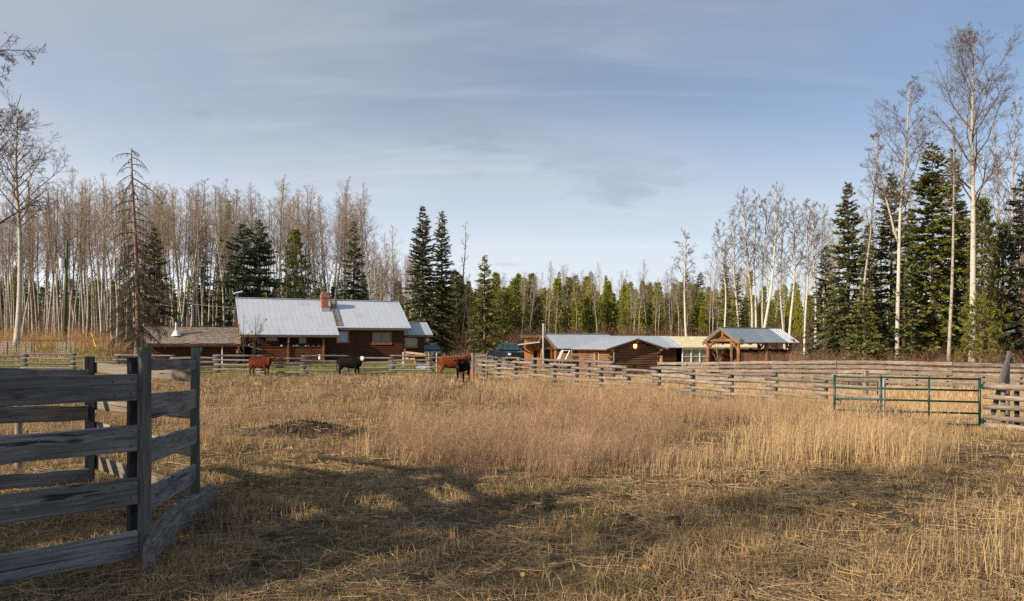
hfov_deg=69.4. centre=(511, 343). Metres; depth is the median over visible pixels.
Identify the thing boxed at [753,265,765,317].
bare tree
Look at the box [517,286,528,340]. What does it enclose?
pine tree
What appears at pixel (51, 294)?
aspen tree
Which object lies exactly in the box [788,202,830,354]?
aspen tree
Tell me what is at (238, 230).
aspen tree
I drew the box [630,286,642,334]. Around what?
bare tree
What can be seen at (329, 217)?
aspen tree
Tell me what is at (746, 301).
pine tree
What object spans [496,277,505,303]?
bare tree
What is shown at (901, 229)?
aspen tree
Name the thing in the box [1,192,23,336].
aspen tree
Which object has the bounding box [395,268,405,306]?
bare tree
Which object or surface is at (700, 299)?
pine tree
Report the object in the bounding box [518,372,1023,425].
paddock grass
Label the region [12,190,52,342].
aspen tree
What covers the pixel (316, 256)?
aspen tree
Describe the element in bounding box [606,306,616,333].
pine tree
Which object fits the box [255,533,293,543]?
cow dung
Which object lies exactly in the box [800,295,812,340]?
pine tree
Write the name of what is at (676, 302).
bare tree
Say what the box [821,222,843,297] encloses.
aspen tree
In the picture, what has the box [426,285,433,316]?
pine tree
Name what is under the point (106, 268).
aspen tree
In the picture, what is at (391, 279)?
bare tree
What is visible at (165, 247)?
aspen tree
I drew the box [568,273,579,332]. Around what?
bare tree
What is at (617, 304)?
pine tree
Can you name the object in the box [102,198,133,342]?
aspen tree
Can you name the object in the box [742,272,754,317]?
pine tree
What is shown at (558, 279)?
pine tree
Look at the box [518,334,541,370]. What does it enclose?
wood shed
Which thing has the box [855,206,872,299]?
aspen tree
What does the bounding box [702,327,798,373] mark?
timber pavilion
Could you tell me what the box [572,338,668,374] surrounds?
log cabin
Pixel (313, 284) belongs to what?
aspen tree
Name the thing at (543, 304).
pine tree
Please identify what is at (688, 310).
pine tree
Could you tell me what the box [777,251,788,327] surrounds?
bare tree
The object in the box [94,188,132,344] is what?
aspen tree
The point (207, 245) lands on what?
aspen tree
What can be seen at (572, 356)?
timber beams
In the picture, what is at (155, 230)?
aspen tree
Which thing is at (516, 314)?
pine tree
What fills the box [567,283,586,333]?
pine tree
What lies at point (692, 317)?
pine tree
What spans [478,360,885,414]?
log rail fence
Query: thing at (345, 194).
aspen tree
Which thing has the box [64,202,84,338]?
aspen tree
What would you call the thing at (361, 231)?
aspen tree
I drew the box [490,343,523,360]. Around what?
pickup truck
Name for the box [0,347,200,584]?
corral fence
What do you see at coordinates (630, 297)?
bare tree
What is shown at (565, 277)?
bare tree
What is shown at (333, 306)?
ladder
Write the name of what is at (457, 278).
pine tree
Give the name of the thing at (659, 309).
bare tree
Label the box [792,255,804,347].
bare tree
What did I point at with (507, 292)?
pine tree
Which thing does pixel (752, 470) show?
cow dung
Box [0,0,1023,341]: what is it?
sky
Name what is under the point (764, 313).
pine tree
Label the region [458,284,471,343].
pine tree
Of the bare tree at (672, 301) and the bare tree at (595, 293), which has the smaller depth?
the bare tree at (672, 301)
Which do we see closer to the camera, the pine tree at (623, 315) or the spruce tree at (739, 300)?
the spruce tree at (739, 300)
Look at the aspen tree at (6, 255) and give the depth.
96.37 m
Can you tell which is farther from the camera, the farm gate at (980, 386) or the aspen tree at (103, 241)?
the aspen tree at (103, 241)
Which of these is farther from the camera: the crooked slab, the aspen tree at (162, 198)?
the aspen tree at (162, 198)
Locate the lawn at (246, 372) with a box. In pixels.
[0,346,474,375]
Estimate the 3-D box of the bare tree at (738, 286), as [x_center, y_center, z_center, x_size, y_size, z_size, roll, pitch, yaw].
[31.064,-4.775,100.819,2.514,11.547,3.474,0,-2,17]
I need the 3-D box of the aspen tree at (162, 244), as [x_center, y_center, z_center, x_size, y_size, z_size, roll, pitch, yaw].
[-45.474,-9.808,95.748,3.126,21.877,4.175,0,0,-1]
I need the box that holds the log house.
[233,290,432,362]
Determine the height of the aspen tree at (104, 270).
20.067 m
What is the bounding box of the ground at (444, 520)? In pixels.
[0,346,1023,600]
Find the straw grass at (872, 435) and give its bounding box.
[0,369,1023,584]
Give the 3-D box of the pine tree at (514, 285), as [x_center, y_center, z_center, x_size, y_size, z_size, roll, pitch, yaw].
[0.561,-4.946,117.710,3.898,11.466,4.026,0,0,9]
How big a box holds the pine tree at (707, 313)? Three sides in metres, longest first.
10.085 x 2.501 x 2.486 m
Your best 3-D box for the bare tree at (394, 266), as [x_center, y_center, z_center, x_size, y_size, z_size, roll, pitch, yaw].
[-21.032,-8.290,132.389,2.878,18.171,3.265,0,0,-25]
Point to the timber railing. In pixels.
(416, 353)
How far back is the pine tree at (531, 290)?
133.43 m
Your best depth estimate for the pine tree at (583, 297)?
128.49 m
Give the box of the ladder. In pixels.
[329,299,341,325]
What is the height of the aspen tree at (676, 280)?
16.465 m
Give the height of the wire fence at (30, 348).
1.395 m
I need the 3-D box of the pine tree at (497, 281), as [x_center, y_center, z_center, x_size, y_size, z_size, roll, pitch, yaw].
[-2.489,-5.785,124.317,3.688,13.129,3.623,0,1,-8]
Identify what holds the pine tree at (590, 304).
on the ground at (444, 520)
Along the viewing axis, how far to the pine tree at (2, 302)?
135.08 m
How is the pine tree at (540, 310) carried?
on the ground at (444, 520)
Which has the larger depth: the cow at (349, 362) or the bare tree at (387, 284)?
the bare tree at (387, 284)
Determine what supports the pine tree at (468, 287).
on the ground at (444, 520)
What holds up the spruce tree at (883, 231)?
on the ground at (444, 520)
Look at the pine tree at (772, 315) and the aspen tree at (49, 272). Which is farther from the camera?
the pine tree at (772, 315)
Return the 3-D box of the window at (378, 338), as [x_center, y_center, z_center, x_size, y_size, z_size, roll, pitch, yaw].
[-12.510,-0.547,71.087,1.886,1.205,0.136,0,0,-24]
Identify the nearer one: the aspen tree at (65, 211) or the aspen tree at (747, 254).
the aspen tree at (747, 254)
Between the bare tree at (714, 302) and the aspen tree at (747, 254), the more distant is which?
the bare tree at (714, 302)
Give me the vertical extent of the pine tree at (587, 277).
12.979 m
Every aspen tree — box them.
[0,186,16,334]
[0,201,17,326]
[0,203,14,334]
[0,203,17,284]
[0,216,33,340]
[0,218,10,313]
[0,228,6,335]
[0,242,10,287]
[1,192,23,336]
[1,213,17,322]
[3,193,26,330]
[8,187,42,337]
[9,216,56,336]
[11,197,29,337]
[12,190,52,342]
[14,219,40,335]
[15,197,43,333]
[17,199,51,339]
[20,195,31,337]
[22,199,40,338]
[22,204,41,308]
[22,206,39,311]
[31,195,72,331]
[32,180,66,335]
[32,199,57,335]
[34,203,64,338]
[35,205,64,336]
[38,202,60,305]
[41,187,59,332]
[41,202,57,333]
[44,198,63,335]
[45,183,70,337]
[45,185,65,333]
[48,166,84,336]
[53,187,74,316]
[55,200,74,333]
[56,175,78,241]
[59,188,76,334]
[61,198,75,331]
[61,198,102,336]
[62,189,93,332]
[62,199,81,335]
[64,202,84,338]
[64,202,102,338]
[66,186,94,334]
[67,177,95,341]
[67,201,98,342]
[69,203,95,330]
[73,181,92,308]
[77,206,94,325]
[79,177,102,335]
[79,183,99,339]
[79,198,101,330]
[83,201,118,340]
[89,172,115,326]
[89,194,117,330]
[90,187,108,328]
[90,187,117,342]
[91,199,104,325]
[92,188,119,337]
[94,187,128,340]
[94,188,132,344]
[94,198,113,330]
[98,196,126,338]
[102,184,131,342]
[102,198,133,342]
[105,181,150,344]
[110,182,131,338]
[111,193,131,338]
[113,212,141,332]
[114,183,139,318]
[116,186,132,317]
[120,198,146,269]
[123,182,146,335]
[126,181,176,266]
[126,182,154,346]
[128,180,177,323]
[128,188,150,313]
[128,192,149,287]
[137,183,184,324]
[138,202,179,312]
[138,205,151,325]
[144,193,160,308]
[144,193,166,249]
[144,194,179,322]
[144,206,170,322]
[147,200,172,287]
[148,182,171,308]
[149,201,167,321]
[150,184,171,323]
[154,191,172,324]
[156,210,185,326]
[163,184,185,324]
[163,188,185,326]
[163,195,189,326]
[166,186,182,326]
[169,188,212,324]
[171,200,190,326]
[175,197,203,325]
[175,201,214,325]
[176,182,203,326]
[176,200,207,325]
[179,186,207,326]
[183,188,210,325]
[185,195,199,324]
[187,178,213,325]
[190,196,203,306]
[191,193,215,325]
[191,202,208,325]
[194,202,215,322]
[197,193,237,325]
[201,186,229,325]
[201,200,211,305]
[203,184,236,325]
[205,196,231,324]
[208,186,223,304]
[209,208,226,318]
[210,192,232,306]
[214,178,234,324]
[216,189,242,312]
[216,200,231,321]
[220,197,248,321]
[221,192,246,321]
[225,204,254,288]
[231,188,249,254]
[232,198,270,287]
[239,197,251,266]
[240,186,262,287]
[242,191,255,288]
[245,203,269,266]
[245,208,266,288]
[251,189,265,294]
[253,191,274,289]
[261,213,273,289]
[263,180,295,297]
[264,198,282,294]
[266,213,278,290]
[267,205,281,277]
[269,175,293,297]
[270,211,284,297]
[271,185,291,297]
[273,204,293,297]
[277,202,291,295]
[278,199,310,298]
[282,194,305,255]
[282,198,292,295]
[283,189,311,291]
[284,192,311,295]
[284,200,311,294]
[287,209,330,298]
[292,184,324,298]
[293,185,319,296]
[301,215,329,295]
[302,205,320,291]
[304,203,321,298]
[305,214,319,298]
[309,196,341,298]
[309,211,329,291]
[313,196,339,289]
[313,206,334,289]
[320,193,354,286]
[324,203,345,292]
[324,212,354,299]
[327,192,354,298]
[328,176,359,299]
[328,205,366,299]
[331,190,353,289]
[332,189,352,283]
[334,197,359,299]
[336,208,354,299]
[340,203,381,299]
[345,193,377,293]
[346,202,370,293]
[347,203,364,297]
[349,197,376,293]
[350,183,382,299]
[358,202,378,280]
[459,221,471,352]
[662,228,708,335]
[702,219,739,326]
[712,205,753,326]
[726,186,763,326]
[739,189,769,344]
[744,190,778,348]
[754,183,794,348]
[765,198,799,349]
[779,197,814,349]
[787,199,824,356]
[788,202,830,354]
[805,204,835,319]
[814,217,836,290]
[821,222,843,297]
[825,208,856,309]
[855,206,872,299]
[855,208,875,287]
[857,128,894,340]
[860,75,949,370]
[860,220,884,272]
[875,226,893,301]
[877,193,887,355]
[884,212,896,305]
[893,197,920,271]
[894,204,911,272]
[897,173,924,346]
[919,200,928,255]
[934,114,980,371]
[934,201,955,267]
[965,187,993,357]
[978,197,1002,258]
[983,118,1021,360]
[983,208,1001,269]
[986,96,1023,317]
[993,181,1021,302]
[1007,191,1020,278]
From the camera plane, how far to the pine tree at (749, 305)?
142.29 m
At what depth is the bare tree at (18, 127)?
42.34 m
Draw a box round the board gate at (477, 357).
[471,353,487,377]
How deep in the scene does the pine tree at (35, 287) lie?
118.81 m
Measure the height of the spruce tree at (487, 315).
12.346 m
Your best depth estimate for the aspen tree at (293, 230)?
88.46 m
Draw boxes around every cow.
[249,356,273,375]
[336,355,365,374]
[437,354,470,376]
[454,359,469,381]
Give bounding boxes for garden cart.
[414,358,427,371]
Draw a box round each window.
[265,337,277,341]
[298,337,307,345]
[336,330,348,342]
[372,332,391,344]
[404,337,417,347]
[594,352,599,363]
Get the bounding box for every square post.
[863,371,868,400]
[878,378,884,418]
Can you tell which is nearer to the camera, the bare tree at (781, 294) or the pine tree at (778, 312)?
the bare tree at (781, 294)
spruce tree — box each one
[121,226,181,356]
[184,233,219,325]
[205,223,272,326]
[210,200,241,325]
[225,220,286,318]
[277,229,317,298]
[340,220,369,299]
[397,206,451,352]
[425,211,464,354]
[462,255,507,355]
[676,272,695,330]
[692,272,706,336]
[709,265,738,335]
[727,273,749,326]
[799,246,845,364]
[813,182,890,369]
[838,300,852,348]
[842,282,889,369]
[852,223,888,360]
[861,170,937,360]
[880,267,933,370]
[881,142,982,366]
[889,212,929,349]
[920,148,986,367]
[935,200,987,360]
[951,196,1015,355]
[981,218,1020,354]
[986,172,1023,368]
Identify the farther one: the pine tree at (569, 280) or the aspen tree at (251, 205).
the pine tree at (569, 280)
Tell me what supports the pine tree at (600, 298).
on the ground at (444, 520)
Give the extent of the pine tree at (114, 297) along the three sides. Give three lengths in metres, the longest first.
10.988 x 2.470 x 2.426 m
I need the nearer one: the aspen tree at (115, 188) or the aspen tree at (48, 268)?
the aspen tree at (115, 188)
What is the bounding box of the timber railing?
[403,349,426,366]
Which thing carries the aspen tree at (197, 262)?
on the ground at (444, 520)
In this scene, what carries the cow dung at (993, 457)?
on the ground at (444, 520)
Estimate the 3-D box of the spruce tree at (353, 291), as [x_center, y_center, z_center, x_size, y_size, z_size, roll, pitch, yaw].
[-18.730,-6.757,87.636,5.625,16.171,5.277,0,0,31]
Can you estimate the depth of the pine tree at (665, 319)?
116.82 m
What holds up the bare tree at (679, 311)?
on the ground at (444, 520)
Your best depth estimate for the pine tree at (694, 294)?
135.51 m
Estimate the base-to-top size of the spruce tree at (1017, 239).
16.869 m
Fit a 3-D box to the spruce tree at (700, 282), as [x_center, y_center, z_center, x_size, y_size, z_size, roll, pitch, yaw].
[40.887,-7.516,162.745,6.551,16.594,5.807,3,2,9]
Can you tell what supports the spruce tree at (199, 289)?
on the ground at (444, 520)
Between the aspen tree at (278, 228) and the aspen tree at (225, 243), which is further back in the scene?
the aspen tree at (278, 228)
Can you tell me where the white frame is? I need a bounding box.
[557,350,569,359]
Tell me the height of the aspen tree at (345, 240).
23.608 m
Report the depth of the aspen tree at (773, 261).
87.71 m
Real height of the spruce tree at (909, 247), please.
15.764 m
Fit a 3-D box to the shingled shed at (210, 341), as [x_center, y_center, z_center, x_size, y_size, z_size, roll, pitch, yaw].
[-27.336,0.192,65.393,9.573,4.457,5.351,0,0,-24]
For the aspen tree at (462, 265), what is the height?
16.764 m
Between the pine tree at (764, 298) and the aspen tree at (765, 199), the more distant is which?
the pine tree at (764, 298)
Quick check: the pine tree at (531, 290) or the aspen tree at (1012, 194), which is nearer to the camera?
the aspen tree at (1012, 194)
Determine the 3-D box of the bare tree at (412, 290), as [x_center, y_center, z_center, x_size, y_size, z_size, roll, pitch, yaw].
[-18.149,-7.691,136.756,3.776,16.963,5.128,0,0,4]
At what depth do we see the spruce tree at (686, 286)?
144.36 m
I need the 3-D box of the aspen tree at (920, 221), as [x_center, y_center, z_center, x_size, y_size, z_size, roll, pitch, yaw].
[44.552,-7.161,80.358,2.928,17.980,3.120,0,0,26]
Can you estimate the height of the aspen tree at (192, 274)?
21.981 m
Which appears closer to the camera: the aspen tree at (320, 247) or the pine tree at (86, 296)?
the aspen tree at (320, 247)
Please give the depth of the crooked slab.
7.96 m
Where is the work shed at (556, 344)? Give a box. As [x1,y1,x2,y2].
[537,324,611,370]
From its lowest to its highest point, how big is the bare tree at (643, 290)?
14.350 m
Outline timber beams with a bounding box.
[560,349,578,372]
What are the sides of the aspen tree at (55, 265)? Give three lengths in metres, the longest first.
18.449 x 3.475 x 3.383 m
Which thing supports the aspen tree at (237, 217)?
on the ground at (444, 520)
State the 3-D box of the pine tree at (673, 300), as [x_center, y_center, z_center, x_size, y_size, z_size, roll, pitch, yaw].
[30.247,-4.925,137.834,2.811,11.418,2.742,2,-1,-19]
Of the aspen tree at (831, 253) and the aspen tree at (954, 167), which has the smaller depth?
the aspen tree at (954, 167)
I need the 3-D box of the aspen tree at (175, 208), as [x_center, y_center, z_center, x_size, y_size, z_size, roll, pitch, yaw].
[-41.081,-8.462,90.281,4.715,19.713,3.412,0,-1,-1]
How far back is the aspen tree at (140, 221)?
97.92 m
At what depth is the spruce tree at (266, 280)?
80.68 m
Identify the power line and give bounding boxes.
[71,269,235,307]
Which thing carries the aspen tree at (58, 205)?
on the ground at (444, 520)
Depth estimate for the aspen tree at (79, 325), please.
89.42 m
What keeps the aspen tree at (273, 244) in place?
on the ground at (444, 520)
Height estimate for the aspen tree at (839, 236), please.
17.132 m
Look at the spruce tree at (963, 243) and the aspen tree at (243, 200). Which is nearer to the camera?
the spruce tree at (963, 243)
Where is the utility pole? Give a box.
[59,241,68,344]
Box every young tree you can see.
[229,320,257,363]
[243,313,267,354]
[713,338,724,373]
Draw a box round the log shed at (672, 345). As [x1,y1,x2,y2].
[611,336,682,369]
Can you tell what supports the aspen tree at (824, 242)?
on the ground at (444, 520)
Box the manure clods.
[222,419,372,438]
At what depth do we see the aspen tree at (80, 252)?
79.82 m
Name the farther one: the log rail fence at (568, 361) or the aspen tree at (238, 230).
the aspen tree at (238, 230)
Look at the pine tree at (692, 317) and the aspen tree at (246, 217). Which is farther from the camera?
the pine tree at (692, 317)
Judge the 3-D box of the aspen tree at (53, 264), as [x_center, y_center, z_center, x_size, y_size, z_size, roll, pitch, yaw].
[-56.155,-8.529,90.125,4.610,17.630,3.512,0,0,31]
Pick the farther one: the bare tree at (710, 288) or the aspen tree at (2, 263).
the bare tree at (710, 288)
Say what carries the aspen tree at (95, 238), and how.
on the ground at (444, 520)
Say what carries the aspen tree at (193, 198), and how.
on the ground at (444, 520)
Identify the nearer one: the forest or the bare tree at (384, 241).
the bare tree at (384, 241)
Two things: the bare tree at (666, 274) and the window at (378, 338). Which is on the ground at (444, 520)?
the bare tree at (666, 274)
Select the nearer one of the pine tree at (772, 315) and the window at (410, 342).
the window at (410, 342)
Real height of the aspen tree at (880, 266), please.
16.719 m
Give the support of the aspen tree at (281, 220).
on the ground at (444, 520)
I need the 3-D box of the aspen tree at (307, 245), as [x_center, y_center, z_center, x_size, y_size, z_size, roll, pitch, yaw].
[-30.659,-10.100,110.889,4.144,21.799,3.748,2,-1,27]
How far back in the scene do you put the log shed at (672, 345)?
64.08 m
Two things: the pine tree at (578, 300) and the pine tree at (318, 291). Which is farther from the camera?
the pine tree at (318, 291)
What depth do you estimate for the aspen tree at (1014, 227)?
74.96 m
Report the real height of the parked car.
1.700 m
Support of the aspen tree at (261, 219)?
on the ground at (444, 520)
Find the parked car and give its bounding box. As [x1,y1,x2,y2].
[424,344,441,359]
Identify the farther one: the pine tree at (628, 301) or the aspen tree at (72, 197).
the pine tree at (628, 301)
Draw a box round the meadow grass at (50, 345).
[0,337,550,364]
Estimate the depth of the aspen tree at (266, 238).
100.97 m
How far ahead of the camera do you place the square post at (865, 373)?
27.95 m
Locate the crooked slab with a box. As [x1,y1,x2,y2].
[142,484,215,570]
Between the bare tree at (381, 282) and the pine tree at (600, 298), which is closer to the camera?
the pine tree at (600, 298)
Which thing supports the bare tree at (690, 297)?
on the ground at (444, 520)
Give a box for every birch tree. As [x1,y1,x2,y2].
[0,102,75,346]
[894,21,1023,367]
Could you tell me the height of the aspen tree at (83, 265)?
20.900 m
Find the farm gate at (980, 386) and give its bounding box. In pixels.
[833,375,985,426]
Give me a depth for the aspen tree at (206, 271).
97.03 m
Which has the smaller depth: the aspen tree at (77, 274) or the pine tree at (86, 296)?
the aspen tree at (77, 274)
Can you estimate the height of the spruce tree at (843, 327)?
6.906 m
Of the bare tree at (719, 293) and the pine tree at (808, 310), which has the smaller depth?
the bare tree at (719, 293)
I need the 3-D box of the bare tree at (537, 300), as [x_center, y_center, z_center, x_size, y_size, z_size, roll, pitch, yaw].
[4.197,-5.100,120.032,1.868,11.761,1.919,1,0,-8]
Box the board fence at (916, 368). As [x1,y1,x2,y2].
[657,360,1023,389]
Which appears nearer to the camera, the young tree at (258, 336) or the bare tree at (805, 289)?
the young tree at (258, 336)
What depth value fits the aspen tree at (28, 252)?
87.68 m
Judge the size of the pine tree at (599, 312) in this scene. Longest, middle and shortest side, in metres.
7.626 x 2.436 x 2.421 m
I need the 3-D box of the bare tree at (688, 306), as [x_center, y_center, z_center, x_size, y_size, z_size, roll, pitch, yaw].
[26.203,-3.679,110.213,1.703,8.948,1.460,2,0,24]
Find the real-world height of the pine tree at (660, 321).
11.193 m
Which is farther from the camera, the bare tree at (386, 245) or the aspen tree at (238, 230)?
the bare tree at (386, 245)
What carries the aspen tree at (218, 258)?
on the ground at (444, 520)
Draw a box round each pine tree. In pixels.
[0,277,9,334]
[3,288,15,334]
[9,267,17,315]
[22,277,34,338]
[30,282,41,329]
[37,282,50,325]
[37,286,49,326]
[50,279,62,315]
[63,279,77,332]
[77,294,86,324]
[81,278,90,337]
[86,282,98,324]
[89,279,103,318]
[108,281,123,324]
[168,279,176,325]
[170,292,176,324]
[174,292,188,325]
[185,278,195,326]
[214,276,222,317]
[271,280,281,297]
[317,287,320,298]
[330,285,334,298]
[338,280,342,299]
[359,271,371,299]
[395,280,403,310]
[400,296,410,336]
[407,285,419,320]
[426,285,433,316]
[443,283,461,333]
[444,309,453,342]
[446,269,466,337]
[453,278,464,342]
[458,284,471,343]
[459,286,472,344]
[466,298,479,343]
[471,290,482,340]
[488,299,499,334]
[489,271,502,323]
[493,291,511,341]
[499,287,515,342]
[505,277,527,341]
[510,292,520,335]
[515,273,525,334]
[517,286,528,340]
[520,289,532,333]
[522,287,537,333]
[525,294,541,334]
[526,273,537,292]
[533,293,549,333]
[541,290,548,332]
[543,293,551,326]
[546,277,564,333]
[547,278,564,333]
[554,283,578,333]
[563,277,574,328]
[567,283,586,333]
[574,289,588,327]
[581,275,592,314]
[582,287,595,333]
[583,283,595,333]
[592,301,606,333]
[597,294,612,331]
[600,281,617,335]
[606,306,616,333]
[612,293,616,317]
[612,300,623,335]
[615,285,632,333]
[615,302,629,334]
[618,310,629,335]
[622,281,638,334]
[632,298,647,335]
[637,280,645,320]
[637,292,649,335]
[638,310,646,335]
[643,286,657,333]
[647,296,662,333]
[649,282,667,334]
[661,297,672,335]
[671,287,677,317]
[671,293,683,334]
[673,293,688,332]
[679,291,688,325]
[682,298,693,335]
[686,291,697,335]
[690,289,699,335]
[693,291,706,332]
[696,306,706,335]
[700,290,712,336]
[707,297,722,333]
[716,288,727,326]
[721,299,733,326]
[741,297,750,326]
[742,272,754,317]
[742,292,753,325]
[752,294,757,321]
[754,306,761,327]
[759,285,767,320]
[761,311,767,327]
[766,300,777,347]
[768,289,783,346]
[776,310,783,345]
[778,284,788,326]
[785,305,791,330]
[786,281,806,346]
[791,290,802,345]
[791,310,796,334]
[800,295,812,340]
[934,291,1015,372]
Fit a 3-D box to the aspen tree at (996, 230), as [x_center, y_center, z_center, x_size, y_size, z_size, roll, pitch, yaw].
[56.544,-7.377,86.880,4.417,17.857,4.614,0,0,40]
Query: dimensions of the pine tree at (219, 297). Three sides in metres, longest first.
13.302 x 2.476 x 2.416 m
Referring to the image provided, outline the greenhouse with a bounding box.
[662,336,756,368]
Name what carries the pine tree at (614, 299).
on the ground at (444, 520)
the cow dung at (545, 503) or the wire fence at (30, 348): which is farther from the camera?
the wire fence at (30, 348)
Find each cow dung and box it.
[250,555,287,566]
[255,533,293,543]
[398,574,434,588]
[539,501,555,508]
[615,513,633,521]
[661,516,688,525]
[739,468,764,473]
[884,512,915,521]
[979,455,1013,461]
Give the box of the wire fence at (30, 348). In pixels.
[0,340,74,354]
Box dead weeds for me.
[44,364,846,463]
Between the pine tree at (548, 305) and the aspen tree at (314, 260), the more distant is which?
the pine tree at (548, 305)
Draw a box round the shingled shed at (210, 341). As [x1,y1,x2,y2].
[141,320,261,369]
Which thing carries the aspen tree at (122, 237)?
on the ground at (444, 520)
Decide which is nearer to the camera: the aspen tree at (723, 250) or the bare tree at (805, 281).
the aspen tree at (723, 250)
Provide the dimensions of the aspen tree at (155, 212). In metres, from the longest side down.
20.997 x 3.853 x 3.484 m
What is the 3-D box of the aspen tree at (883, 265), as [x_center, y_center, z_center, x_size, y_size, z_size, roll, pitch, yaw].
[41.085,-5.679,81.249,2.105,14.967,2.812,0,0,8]
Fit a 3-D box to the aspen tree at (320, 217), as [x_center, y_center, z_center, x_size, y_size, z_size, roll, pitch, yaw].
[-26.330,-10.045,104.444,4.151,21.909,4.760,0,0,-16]
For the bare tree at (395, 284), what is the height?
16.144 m
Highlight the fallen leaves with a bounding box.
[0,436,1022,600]
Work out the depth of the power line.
69.27 m
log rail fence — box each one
[0,353,474,374]
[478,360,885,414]
[485,355,614,380]
[982,351,1023,431]
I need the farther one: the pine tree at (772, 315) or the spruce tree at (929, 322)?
the pine tree at (772, 315)
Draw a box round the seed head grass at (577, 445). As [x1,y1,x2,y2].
[0,363,1023,493]
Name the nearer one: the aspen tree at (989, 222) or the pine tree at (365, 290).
the aspen tree at (989, 222)
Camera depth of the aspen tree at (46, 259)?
94.66 m
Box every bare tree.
[0,32,67,224]
[364,242,382,299]
[365,234,383,298]
[366,240,377,298]
[366,254,384,300]
[371,257,385,300]
[371,257,389,300]
[377,236,396,300]
[377,244,390,290]
[377,245,384,299]
[383,262,393,300]
[385,225,403,300]
[386,267,398,300]
[389,264,407,300]
[390,248,403,300]
[393,265,404,302]
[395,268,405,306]
[397,254,409,313]
[403,255,413,312]
[406,263,420,321]
[452,282,460,345]
[461,284,470,346]
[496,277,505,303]
[519,279,530,338]
[520,272,528,307]
[523,276,538,305]
[527,276,540,333]
[531,273,538,330]
[534,277,541,329]
[538,271,545,305]
[541,285,551,332]
[543,261,555,333]
[546,264,555,298]
[551,289,565,322]
[562,265,572,325]
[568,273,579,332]
[577,271,589,326]
[584,273,600,331]
[587,274,596,331]
[588,277,598,308]
[594,262,603,320]
[614,280,624,326]
[616,272,627,304]
[628,275,634,334]
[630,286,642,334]
[633,275,650,335]
[636,261,651,334]
[651,277,665,335]
[656,290,663,329]
[660,269,671,323]
[661,284,666,327]
[663,268,681,333]
[666,277,683,335]
[666,284,675,328]
[674,294,681,332]
[680,273,692,335]
[683,290,692,322]
[686,272,697,322]
[704,260,718,333]
[705,250,721,332]
[706,289,715,330]
[712,282,718,321]
[714,270,721,326]
[716,249,735,292]
[730,266,748,311]
[735,268,746,318]
[739,254,753,326]
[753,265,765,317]
[757,236,776,346]
[769,267,785,320]
[774,269,786,346]
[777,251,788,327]
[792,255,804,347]
[795,253,814,341]
[797,269,813,333]
[810,260,818,347]
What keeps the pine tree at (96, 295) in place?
on the ground at (444, 520)
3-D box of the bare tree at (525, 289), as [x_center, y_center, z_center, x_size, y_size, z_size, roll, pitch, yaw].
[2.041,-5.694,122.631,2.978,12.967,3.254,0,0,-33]
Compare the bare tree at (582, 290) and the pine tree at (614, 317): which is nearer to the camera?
the bare tree at (582, 290)
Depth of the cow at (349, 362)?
50.83 m
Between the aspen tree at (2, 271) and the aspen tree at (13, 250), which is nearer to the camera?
the aspen tree at (2, 271)
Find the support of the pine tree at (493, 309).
on the ground at (444, 520)
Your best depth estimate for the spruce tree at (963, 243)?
73.77 m
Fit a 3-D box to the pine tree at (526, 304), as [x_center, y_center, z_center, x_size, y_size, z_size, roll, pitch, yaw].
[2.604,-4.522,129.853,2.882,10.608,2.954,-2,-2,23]
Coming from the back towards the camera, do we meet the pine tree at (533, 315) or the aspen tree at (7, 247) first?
the pine tree at (533, 315)
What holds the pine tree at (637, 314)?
on the ground at (444, 520)
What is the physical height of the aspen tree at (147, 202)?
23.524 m
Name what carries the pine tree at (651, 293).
on the ground at (444, 520)
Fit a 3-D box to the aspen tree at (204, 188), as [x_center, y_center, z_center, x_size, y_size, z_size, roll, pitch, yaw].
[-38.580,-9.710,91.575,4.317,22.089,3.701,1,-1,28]
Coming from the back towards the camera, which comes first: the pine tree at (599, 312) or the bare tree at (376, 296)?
the bare tree at (376, 296)
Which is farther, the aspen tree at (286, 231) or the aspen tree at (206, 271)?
the aspen tree at (206, 271)
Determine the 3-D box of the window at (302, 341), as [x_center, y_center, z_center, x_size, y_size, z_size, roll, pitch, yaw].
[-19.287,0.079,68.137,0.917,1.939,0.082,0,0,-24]
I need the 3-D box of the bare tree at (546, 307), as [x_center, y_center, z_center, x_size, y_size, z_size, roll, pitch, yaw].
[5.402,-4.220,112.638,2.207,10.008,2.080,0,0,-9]
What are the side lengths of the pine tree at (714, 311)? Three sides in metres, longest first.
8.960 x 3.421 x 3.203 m
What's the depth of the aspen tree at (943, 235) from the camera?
79.76 m
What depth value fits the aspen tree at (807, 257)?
83.82 m
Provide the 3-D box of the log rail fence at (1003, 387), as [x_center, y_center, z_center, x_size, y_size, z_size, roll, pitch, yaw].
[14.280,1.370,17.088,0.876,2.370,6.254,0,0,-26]
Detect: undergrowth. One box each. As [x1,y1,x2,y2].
[0,295,221,344]
[0,317,239,361]
[428,314,842,350]
[790,331,1023,379]
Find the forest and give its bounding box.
[0,255,977,346]
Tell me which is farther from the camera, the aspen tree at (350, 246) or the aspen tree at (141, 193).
the aspen tree at (350, 246)
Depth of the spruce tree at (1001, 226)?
62.68 m
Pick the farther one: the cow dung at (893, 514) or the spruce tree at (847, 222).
the spruce tree at (847, 222)
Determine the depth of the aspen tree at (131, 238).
102.23 m
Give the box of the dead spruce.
[87,148,173,363]
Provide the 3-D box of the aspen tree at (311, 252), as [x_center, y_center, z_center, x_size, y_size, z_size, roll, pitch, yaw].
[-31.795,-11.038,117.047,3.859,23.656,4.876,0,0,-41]

